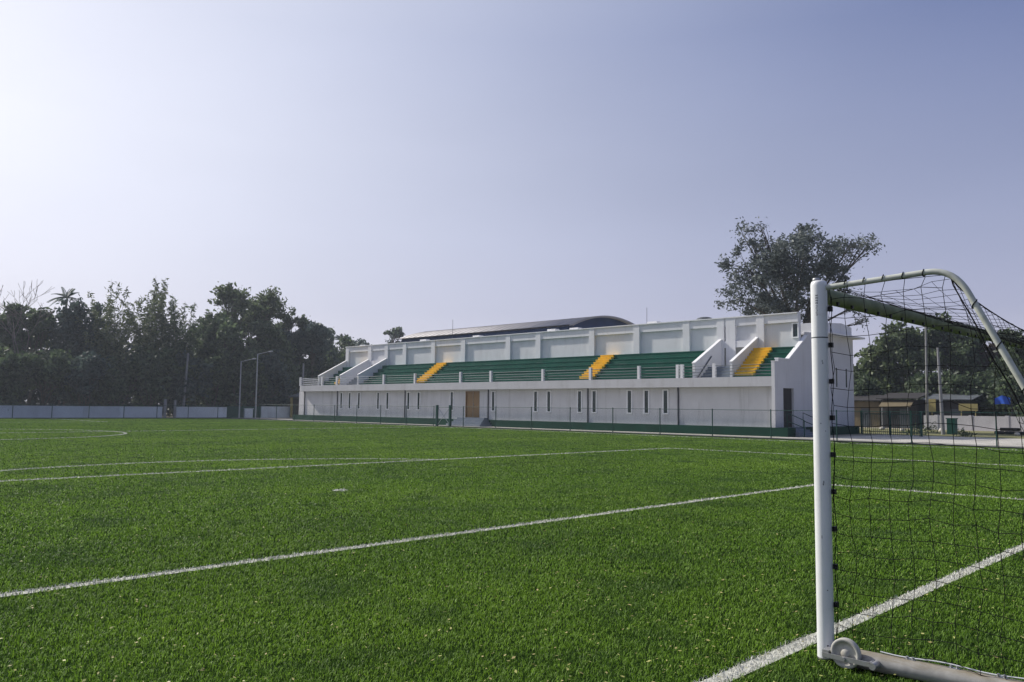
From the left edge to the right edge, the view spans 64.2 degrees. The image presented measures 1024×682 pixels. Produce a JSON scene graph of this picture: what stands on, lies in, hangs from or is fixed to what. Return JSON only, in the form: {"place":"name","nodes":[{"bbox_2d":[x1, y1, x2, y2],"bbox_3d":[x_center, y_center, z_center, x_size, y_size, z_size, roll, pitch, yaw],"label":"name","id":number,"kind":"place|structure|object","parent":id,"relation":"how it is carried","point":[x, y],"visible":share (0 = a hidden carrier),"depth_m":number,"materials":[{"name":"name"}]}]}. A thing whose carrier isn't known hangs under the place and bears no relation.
{"place":"outdoors","nodes":[
{"label":"outdoors","id":0,"kind":"place"},
{"bbox_2d":[163,399,166,417],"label":"gate pillar","id":1,"kind":"structure","parent":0,"point":[165,408],"depth_m":91.58,"materials":[{"name":"concrete"}]},
{"bbox_2d":[261,406,292,417],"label":"boundary wall","id":2,"kind":"structure","parent":0,"point":[271,414],"depth_m":102.47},
{"bbox_2d":[288,393,298,417],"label":"pavilion","id":3,"kind":"structure","parent":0,"point":[293,402],"depth_m":103.56,"materials":[{"name":"metal"}]},
{"bbox_2d":[0,418,1023,681],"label":"turf pitch","id":4,"kind":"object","parent":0,"point":[420,662],"depth_m":7.31,"materials":[{"name":"plant"}]},
{"bbox_2d":[1,429,126,439],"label":"circle","id":5,"kind":"object","parent":4,"relation":"on","point":[75,437],"visible":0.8,"depth_m":40.22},
{"bbox_2d":[12,427,385,432],"bbox_3d":[-27.439,4.585,40.580,0.531,0.053,63.910,-4,-6,42],"label":"halfway line","id":6,"kind":"object","parent":4,"relation":"on","point":[184,430],"visible":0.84,"depth_m":50.13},
{"bbox_2d":[1,458,432,470],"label":"penalty arc","id":7,"kind":"object","parent":4,"relation":"on","point":[197,460],"visible":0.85,"depth_m":22.57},
{"bbox_2d":[0,448,1020,481],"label":"penalty area line","id":8,"kind":"object","parent":4,"relation":"on","point":[434,459],"visible":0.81,"depth_m":23.67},
{"bbox_2d":[0,484,1022,596],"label":"goal area line","id":9,"kind":"object","parent":4,"relation":"on","point":[75,584],"visible":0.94,"depth_m":9.17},
{"bbox_2d":[0,418,1023,681],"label":"turf fibres","id":10,"kind":"object","parent":4,"relation":"on","point":[420,476],"visible":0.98,"depth_m":10.06,"materials":[{"name":"plastic"}]},
{"bbox_2d":[0,493,1023,681],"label":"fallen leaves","id":11,"kind":"object","parent":4,"relation":"on","point":[515,671],"visible":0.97,"depth_m":5.97,"materials":[{"name":"brown plant"}]},
{"bbox_2d":[227,418,1023,450],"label":"touch line","id":12,"kind":"object","parent":4,"relation":"on","point":[661,435],"visible":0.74,"depth_m":46.33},
{"bbox_2d":[692,542,1023,681],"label":"goal line","id":13,"kind":"object","parent":4,"relation":"on","point":[754,663],"visible":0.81,"depth_m":6.17,"materials":[{"name":"paint"}]},
{"bbox_2d":[810,269,1023,681],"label":"football goal","id":14,"kind":"object","parent":4,"relation":"on","point":[844,652],"visible":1,"depth_m":5.25,"materials":[{"name":"white paint"}]},
{"bbox_2d":[0,0,1023,403],"label":"sky","id":15,"kind":"structure","parent":0,"point":[416,166],"materials":[{"name":"blue"}]},
{"bbox_2d":[396,316,633,341],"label":"sports hall","id":16,"kind":"structure","parent":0,"point":[566,324],"depth_m":98.16,"materials":[{"name":"metal"}]},
{"bbox_2d":[31,404,1019,439],"bbox_3d":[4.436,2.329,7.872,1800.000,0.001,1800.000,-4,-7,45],"label":"ground","id":17,"kind":"structure","parent":0,"point":[843,435],"depth_m":57.73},
{"bbox_2d":[0,345,37,405],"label":"shrub","id":18,"kind":"object","parent":17,"relation":"on","point":[15,381],"visible":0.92,"depth_m":82.42,"materials":[{"name":"green plant"}]},
{"bbox_2d":[0,281,54,357],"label":"bare tree","id":19,"kind":"object","parent":17,"relation":"on","point":[16,316],"visible":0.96,"depth_m":89.10,"materials":[{"name":"brown plant"}]},
{"bbox_2d":[0,301,59,405],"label":"broadleaf tree","id":20,"kind":"object","parent":17,"relation":"on","point":[38,339],"visible":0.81,"depth_m":93.52,"materials":[{"name":"green plant"}]},
{"bbox_2d":[16,348,77,405],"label":"shrub","id":21,"kind":"object","parent":17,"relation":"on","point":[53,367],"visible":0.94,"depth_m":85.85,"materials":[{"name":"green plant"}]},
{"bbox_2d":[47,287,83,405],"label":"palm tree","id":22,"kind":"object","parent":17,"relation":"on","point":[67,294],"visible":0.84,"depth_m":97.84,"materials":[{"name":"green plant"}]},
{"bbox_2d":[44,293,107,406],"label":"broadleaf tree","id":23,"kind":"object","parent":17,"relation":"on","point":[68,332],"visible":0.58,"depth_m":94.53,"materials":[{"name":"green plant"}]},
{"bbox_2d":[0,405,162,417],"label":"boundary wall","id":24,"kind":"structure","parent":17,"relation":"on","point":[83,410],"depth_m":85.47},
{"bbox_2d":[52,350,118,405],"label":"shrub","id":25,"kind":"object","parent":17,"relation":"on","point":[87,373],"visible":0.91,"depth_m":88.13,"materials":[{"name":"green plant"}]},
{"bbox_2d":[74,281,145,405],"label":"bamboo clump","id":26,"kind":"object","parent":17,"relation":"on","point":[106,337],"visible":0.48,"depth_m":95.93,"materials":[{"name":"green plant"}]},
{"bbox_2d":[86,345,152,405],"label":"shrub","id":27,"kind":"object","parent":17,"relation":"on","point":[110,389],"visible":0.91,"depth_m":92.05,"materials":[{"name":"green plant"}]},
{"bbox_2d":[121,348,183,406],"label":"shrub","id":28,"kind":"object","parent":17,"relation":"on","point":[156,383],"visible":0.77,"depth_m":94.40,"materials":[{"name":"green plant"}]},
{"bbox_2d":[125,278,182,406],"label":"bamboo clump","id":29,"kind":"object","parent":17,"relation":"on","point":[149,340],"visible":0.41,"depth_m":98.35,"materials":[{"name":"green plant"}]},
{"bbox_2d":[5,328,305,414],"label":"woodland","id":30,"kind":"object","parent":17,"relation":"on","point":[36,398],"visible":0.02,"depth_m":105.55,"materials":[{"name":"green plant"}]},
{"bbox_2d":[154,296,210,416],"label":"bamboo clump","id":31,"kind":"object","parent":17,"relation":"on","point":[181,342],"visible":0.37,"depth_m":100.02,"materials":[{"name":"green plant"}]},
{"bbox_2d":[182,353,188,406],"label":"utility pole","id":32,"kind":"object","parent":17,"relation":"on","point":[184,397],"visible":0.6,"depth_m":96.82,"materials":[{"name":"metal"}]},
{"bbox_2d":[176,407,226,417],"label":"boundary wall","id":33,"kind":"structure","parent":17,"relation":"on","point":[208,411],"depth_m":94.71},
{"bbox_2d":[188,309,245,406],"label":"broadleaf tree","id":34,"kind":"object","parent":17,"relation":"on","point":[209,313],"visible":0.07,"depth_m":108.40,"materials":[{"name":"green plant"}]},
{"bbox_2d":[191,313,248,405],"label":"broadleaf tree","id":35,"kind":"object","parent":17,"relation":"on","point":[224,335],"visible":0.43,"depth_m":103.77,"materials":[{"name":"green plant"}]},
{"bbox_2d":[207,281,251,337],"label":"broadleaf tree","id":36,"kind":"object","parent":17,"relation":"on","point":[234,302],"visible":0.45,"depth_m":112.56,"materials":[{"name":"green plant"}]},
{"bbox_2d":[213,349,268,406],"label":"shrub","id":37,"kind":"object","parent":17,"relation":"on","point":[248,379],"visible":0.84,"depth_m":102.07,"materials":[{"name":"green plant"}]},
{"bbox_2d":[227,406,260,417],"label":"sheet fence","id":38,"kind":"object","parent":17,"relation":"on","point":[233,410],"visible":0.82,"depth_m":98.45,"materials":[{"name":"metal"}]},
{"bbox_2d":[244,408,253,417],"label":"electric box","id":39,"kind":"object","parent":17,"relation":"on","point":[249,415],"visible":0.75,"depth_m":98.81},
{"bbox_2d":[239,285,290,405],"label":"broadleaf tree","id":40,"kind":"object","parent":17,"relation":"on","point":[268,305],"visible":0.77,"depth_m":116.89,"materials":[{"name":"green plant"}]},
{"bbox_2d":[237,318,299,403],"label":"broadleaf tree","id":41,"kind":"object","parent":17,"relation":"on","point":[269,335],"visible":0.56,"depth_m":109.17,"materials":[{"name":"green plant"}]},
{"bbox_2d":[253,349,296,406],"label":"shrub","id":42,"kind":"object","parent":17,"relation":"on","point":[275,372],"visible":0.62,"depth_m":106.13,"materials":[{"name":"green plant"}]},
{"bbox_2d":[279,306,309,333],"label":"broadleaf tree","id":43,"kind":"object","parent":17,"relation":"on","point":[289,321],"visible":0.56,"depth_m":119.61,"materials":[{"name":"green plant"}]},
{"bbox_2d":[273,363,315,406],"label":"shrub","id":44,"kind":"object","parent":17,"relation":"on","point":[298,370],"visible":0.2,"depth_m":111.66,"materials":[{"name":"green plant"}]},
{"bbox_2d":[283,327,311,406],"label":"broadleaf tree","id":45,"kind":"object","parent":17,"relation":"on","point":[293,337],"visible":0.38,"depth_m":117.13,"materials":[{"name":"green plant"}]},
{"bbox_2d":[298,320,332,382],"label":"broadleaf tree","id":46,"kind":"object","parent":17,"relation":"on","point":[314,334],"visible":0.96,"depth_m":117.48,"materials":[{"name":"green plant"}]},
{"bbox_2d":[297,351,345,382],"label":"broadleaf tree","id":47,"kind":"object","parent":17,"relation":"on","point":[327,364],"visible":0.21,"depth_m":120.43,"materials":[{"name":"green plant"}]},
{"bbox_2d":[310,327,340,382],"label":"broadleaf tree","id":48,"kind":"object","parent":17,"relation":"on","point":[330,342],"visible":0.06,"depth_m":125.41,"materials":[{"name":"green plant"}]},
{"bbox_2d":[330,328,355,364],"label":"broadleaf tree","id":49,"kind":"object","parent":17,"relation":"on","point":[344,342],"visible":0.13,"depth_m":134.92,"materials":[{"name":"green plant"}]},
{"bbox_2d":[354,338,369,345],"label":"broadleaf tree","id":50,"kind":"object","parent":17,"relation":"on","point":[361,342],"visible":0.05,"depth_m":182.74,"materials":[{"name":"green plant"}]},
{"bbox_2d":[383,326,404,342],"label":"broadleaf tree","id":51,"kind":"object","parent":17,"relation":"on","point":[398,333],"visible":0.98,"depth_m":178.11,"materials":[{"name":"green plant"}]},
{"bbox_2d":[293,312,864,436],"bbox_3d":[0.632,2.594,73.687,57.969,10.020,13.940,-4,-7,45],"label":"grandstand","id":52,"kind":"object","parent":17,"relation":"on","point":[750,364],"visible":0.96,"depth_m":61.52,"materials":[{"name":"paint"}]},
{"bbox_2d":[357,392,360,408],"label":"window","id":53,"kind":"structure","parent":52,"relation":"in","point":[358,393],"depth_m":82.23,"materials":[{"name":"white glass"}]},
{"bbox_2d":[376,392,379,409],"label":"window","id":54,"kind":"structure","parent":52,"relation":"in","point":[378,393],"depth_m":79.94,"materials":[{"name":"white glass"}]},
{"bbox_2d":[386,392,388,409],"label":"window","id":55,"kind":"structure","parent":52,"relation":"in","point":[387,393],"depth_m":78.88,"materials":[{"name":"white glass"}]},
{"bbox_2d":[406,392,409,409],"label":"window","id":56,"kind":"structure","parent":52,"relation":"in","point":[408,393],"depth_m":76.60,"materials":[{"name":"white glass"}]},
{"bbox_2d":[417,392,420,409],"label":"window","id":57,"kind":"structure","parent":52,"relation":"in","point":[418,393],"depth_m":75.54,"materials":[{"name":"white glass"}]},
{"bbox_2d":[450,391,453,410],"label":"window","id":58,"kind":"structure","parent":52,"relation":"in","point":[451,392],"depth_m":72.26,"materials":[{"name":"white glass"}]},
{"bbox_2d":[465,391,479,416],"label":"door","id":59,"kind":"structure","parent":52,"relation":"in","point":[472,398],"depth_m":70.50,"materials":[{"name":"brown wood"}]},
{"bbox_2d":[491,391,495,410],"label":"window","id":60,"kind":"structure","parent":52,"relation":"in","point":[493,393],"depth_m":68.60,"materials":[{"name":"white glass"}]},
{"bbox_2d":[533,391,537,411],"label":"window","id":61,"kind":"structure","parent":52,"relation":"in","point":[535,393],"depth_m":65.18,"materials":[{"name":"white glass"}]},
{"bbox_2d":[546,390,550,411],"bbox_3d":[2.932,4.747,64.180,0.470,1.710,0.200,-4,-7,45],"label":"window","id":62,"kind":"structure","parent":52,"relation":"in","point":[548,392],"depth_m":64.20,"materials":[{"name":"white glass"}]},
{"bbox_2d":[577,390,581,412],"bbox_3d":[5.167,4.593,61.979,0.470,1.710,0.200,-4,-7,45],"label":"window","id":63,"kind":"structure","parent":52,"relation":"in","point":[579,392],"depth_m":61.99,"materials":[{"name":"white glass"}]},
{"bbox_2d":[592,390,596,412],"bbox_3d":[6.176,4.523,60.984,0.470,1.710,0.200,-4,-7,45],"label":"window","id":64,"kind":"structure","parent":52,"relation":"in","point":[594,392],"depth_m":60.97,"materials":[{"name":"white glass"}]},
{"bbox_2d":[627,390,631,413],"bbox_3d":[8.483,4.364,58.712,0.470,1.710,0.200,-4,-7,45],"label":"window","id":65,"kind":"structure","parent":52,"relation":"in","point":[629,392],"depth_m":58.70,"materials":[{"name":"white glass"}]},
{"bbox_2d":[643,390,648,413],"bbox_3d":[9.528,4.292,57.682,0.470,1.710,0.200,-4,-7,45],"label":"window","id":66,"kind":"structure","parent":52,"relation":"in","point":[645,392],"depth_m":57.70,"materials":[{"name":"white glass"}]},
{"bbox_2d":[662,389,668,413],"bbox_3d":[10.667,4.213,56.560,0.470,1.710,0.200,-4,-7,45],"label":"window","id":67,"kind":"structure","parent":52,"relation":"in","point":[665,392],"depth_m":56.55,"materials":[{"name":"white glass"}]},
{"bbox_2d":[783,388,791,426],"bbox_3d":[17.379,4.213,51.563,0.180,2.460,1.450,-4,-7,45],"label":"side door","id":68,"kind":"structure","parent":52,"relation":"in","point":[787,397],"depth_m":51.72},
{"bbox_2d":[792,322,798,337],"bbox_3d":[18.622,-0.705,53.668,0.460,1.010,0.059,-4,-7,45],"label":"window","id":69,"kind":"structure","parent":52,"relation":"in","point":[795,326],"depth_m":53.64,"materials":[{"name":"white glass"}]},
{"bbox_2d":[835,367,837,387],"bbox_3d":[22.546,2.527,56.791,0.070,1.460,0.400,-4,-7,45],"label":"window","id":70,"kind":"structure","parent":52,"relation":"in","point":[836,371],"depth_m":56.76,"materials":[{"name":"glass"}]},
{"bbox_2d":[845,368,847,387],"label":"window","id":71,"kind":"structure","parent":52,"relation":"in","point":[846,375],"depth_m":57.94,"materials":[{"name":"glass"}]},
{"bbox_2d":[222,417,1023,448],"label":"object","id":72,"kind":"object","parent":17,"relation":"on","point":[659,434],"visible":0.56,"depth_m":49.72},
{"bbox_2d":[223,404,433,424],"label":"touchline fence","id":73,"kind":"object","parent":72,"relation":"on","point":[331,413],"visible":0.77,"depth_m":77.00,"materials":[{"name":"metal"}]},
{"bbox_2d":[451,406,1023,446],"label":"touchline fence","id":74,"kind":"object","parent":72,"relation":"on","point":[771,429],"visible":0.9,"depth_m":45.70,"materials":[{"name":"metal"}]},
{"bbox_2d":[435,405,451,425],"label":"gate","id":75,"kind":"structure","parent":74,"relation":"attached to","point":[450,414],"depth_m":65.54,"materials":[{"name":"metal"}]},
{"bbox_2d":[854,395,882,427],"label":"shack","id":76,"kind":"structure","parent":17,"relation":"on","point":[866,401],"depth_m":83.71,"materials":[{"name":"metal"}]},
{"bbox_2d":[861,408,869,426],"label":"door","id":77,"kind":"structure","parent":76,"relation":"in","point":[862,409],"depth_m":83.64,"materials":[{"name":"metal"}]},
{"bbox_2d":[854,372,885,401],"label":"shrub","id":78,"kind":"object","parent":17,"relation":"on","point":[862,383],"visible":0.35,"depth_m":87.30,"materials":[{"name":"green plant"}]},
{"bbox_2d":[853,359,905,392],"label":"broadleaf tree","id":79,"kind":"object","parent":17,"relation":"on","point":[856,374],"visible":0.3,"depth_m":93.17,"materials":[{"name":"green plant"}]},
{"bbox_2d":[860,411,922,435],"bbox_3d":[25.921,5.614,55.983,0.161,1.650,5.528,2,-5,-19],"label":"railing","id":80,"kind":"object","parent":17,"relation":"on","point":[875,431],"visible":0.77,"depth_m":55.52,"materials":[{"name":"metal"}]},
{"bbox_2d":[854,320,948,393],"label":"broadleaf tree","id":81,"kind":"object","parent":17,"relation":"on","point":[915,337],"visible":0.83,"depth_m":90.34,"materials":[{"name":"green plant"}]},
{"bbox_2d":[876,393,930,428],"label":"shack","id":82,"kind":"structure","parent":17,"relation":"on","point":[895,400],"depth_m":80.82,"materials":[{"name":"metal"}]},
{"bbox_2d":[900,409,909,427],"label":"door","id":83,"kind":"structure","parent":82,"relation":"in","point":[900,409],"depth_m":80.36,"materials":[{"name":"metal"}]},
{"bbox_2d":[898,370,958,400],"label":"shrub","id":84,"kind":"object","parent":17,"relation":"on","point":[918,378],"visible":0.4,"depth_m":84.03,"materials":[{"name":"green plant"}]},
{"bbox_2d":[928,399,935,414],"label":"signboard","id":85,"kind":"object","parent":17,"relation":"on","point":[932,407],"visible":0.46,"depth_m":78.79},
{"bbox_2d":[879,363,1006,415],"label":"woodland","id":86,"kind":"object","parent":17,"relation":"on","point":[941,374],"visible":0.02,"depth_m":98.08,"materials":[{"name":"green plant"}]},
{"bbox_2d":[920,394,982,415],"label":"shack","id":87,"kind":"structure","parent":17,"relation":"on","point":[947,408],"depth_m":78.37,"materials":[{"name":"metal"}]},
{"bbox_2d":[950,409,960,415],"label":"door","id":88,"kind":"structure","parent":87,"relation":"in","point":[953,410],"depth_m":77.84,"materials":[{"name":"metal"}]},
{"bbox_2d":[922,311,989,375],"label":"broadleaf tree","id":89,"kind":"object","parent":17,"relation":"on","point":[963,356],"visible":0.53,"depth_m":90.66,"materials":[{"name":"green plant"}]},
{"bbox_2d":[938,369,991,415],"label":"shrub","id":90,"kind":"object","parent":17,"relation":"on","point":[963,383],"visible":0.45,"depth_m":80.49,"materials":[{"name":"green plant"}]},
{"bbox_2d":[959,404,977,415],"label":"signboard","id":91,"kind":"object","parent":17,"relation":"on","point":[973,407],"visible":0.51,"depth_m":75.66},
{"bbox_2d":[924,415,1023,431],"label":"boundary wall","id":92,"kind":"structure","parent":17,"relation":"on","point":[989,422],"depth_m":73.07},
{"bbox_2d":[956,327,1007,377],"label":"broadleaf tree","id":93,"kind":"object","parent":17,"relation":"on","point":[992,346],"visible":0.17,"depth_m":90.96,"materials":[{"name":"green plant"}]},
{"bbox_2d":[972,326,1023,415],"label":"broadleaf tree","id":94,"kind":"object","parent":17,"relation":"on","point":[987,373],"visible":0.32,"depth_m":83.05,"materials":[{"name":"green plant"}]},
{"bbox_2d":[979,375,1023,416],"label":"shrub","id":95,"kind":"object","parent":17,"relation":"on","point":[989,393],"visible":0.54,"depth_m":77.09,"materials":[{"name":"green plant"}]},
{"bbox_2d":[1007,396,1023,416],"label":"shrub","id":96,"kind":"object","parent":17,"relation":"on","point":[1018,408],"visible":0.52,"depth_m":73.66,"materials":[{"name":"green plant"}]},
{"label":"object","id":97,"kind":"structure","parent":17,"relation":"on","visible":0},
{"bbox_2d":[0,403,220,417],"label":"end fence","id":98,"kind":"object","parent":97,"relation":"on","point":[114,407],"visible":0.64,"depth_m":85.69,"materials":[{"name":"metal"}]},
{"bbox_2d":[251,418,1023,446],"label":"path","id":99,"kind":"structure","parent":0,"point":[946,441],"depth_m":46.84,"materials":[{"name":"concrete"}]},
{"bbox_2d":[238,358,255,417],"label":"street lamp","id":100,"kind":"object","parent":99,"relation":"on","point":[240,387],"visible":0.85,"depth_m":93.69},
{"bbox_2d":[255,351,272,417],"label":"street lamp","id":101,"kind":"object","parent":99,"relation":"on","point":[256,382],"visible":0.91,"depth_m":91.05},
{"bbox_2d":[860,428,1023,438],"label":"grass strip","id":102,"kind":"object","parent":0,"point":[983,434],"depth_m":60.05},
{"bbox_2d":[714,216,886,331],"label":"eucalyptus tree","id":103,"kind":"object","parent":102,"relation":"on","point":[777,259],"visible":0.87,"depth_m":69.60,"materials":[{"name":"green plant"}]},
{"bbox_2d":[902,425,929,434],"bbox_3d":[28.419,6.282,57.733,1.939,0.966,2.264,1,-5,-2],"label":"weed","id":104,"kind":"object","parent":102,"relation":"on","point":[918,431],"visible":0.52,"depth_m":57.63,"materials":[{"name":"green plant"}]},
{"bbox_2d":[925,327,928,429],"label":"utility pole","id":105,"kind":"object","parent":102,"relation":"on","point":[926,376],"visible":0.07,"depth_m":73.77,"materials":[{"name":"concrete"}]},
{"bbox_2d":[937,348,944,434],"bbox_3d":[31.033,3.607,59.109,0.266,6.341,0.540,1,-5,-9],"label":"utility pole","id":106,"kind":"object","parent":102,"relation":"on","point":[940,398],"visible":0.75,"depth_m":59.00,"materials":[{"name":"concrete"}]},
{"bbox_2d":[946,418,957,433],"bbox_3d":[32.344,6.251,59.998,0.650,1.170,0.700,-4,-7,45],"label":"cabinet","id":107,"kind":"object","parent":102,"relation":"on","point":[949,427],"visible":0.79,"depth_m":59.79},
{"bbox_2d":[954,428,977,436],"bbox_3d":[30.244,6.114,54.517,1.469,0.716,1.383,-1,-5,15],"label":"weed","id":108,"kind":"object","parent":102,"relation":"on","point":[965,434],"visible":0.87,"depth_m":54.46,"materials":[{"name":"green plant"}]},
{"bbox_2d":[860,435,1023,441],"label":"side road","id":109,"kind":"structure","parent":0,"point":[1016,440],"depth_m":50.50,"materials":[{"name":"asphalt"}]},
{"bbox_2d":[891,435,1023,439],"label":"road edge","id":110,"kind":"object","parent":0,"point":[956,437],"visible":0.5,"depth_m":52.62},
{"bbox_2d":[995,395,1012,416],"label":"tarpaulin","id":111,"kind":"object","parent":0,"point":[1001,399],"visible":0.77,"depth_m":72.68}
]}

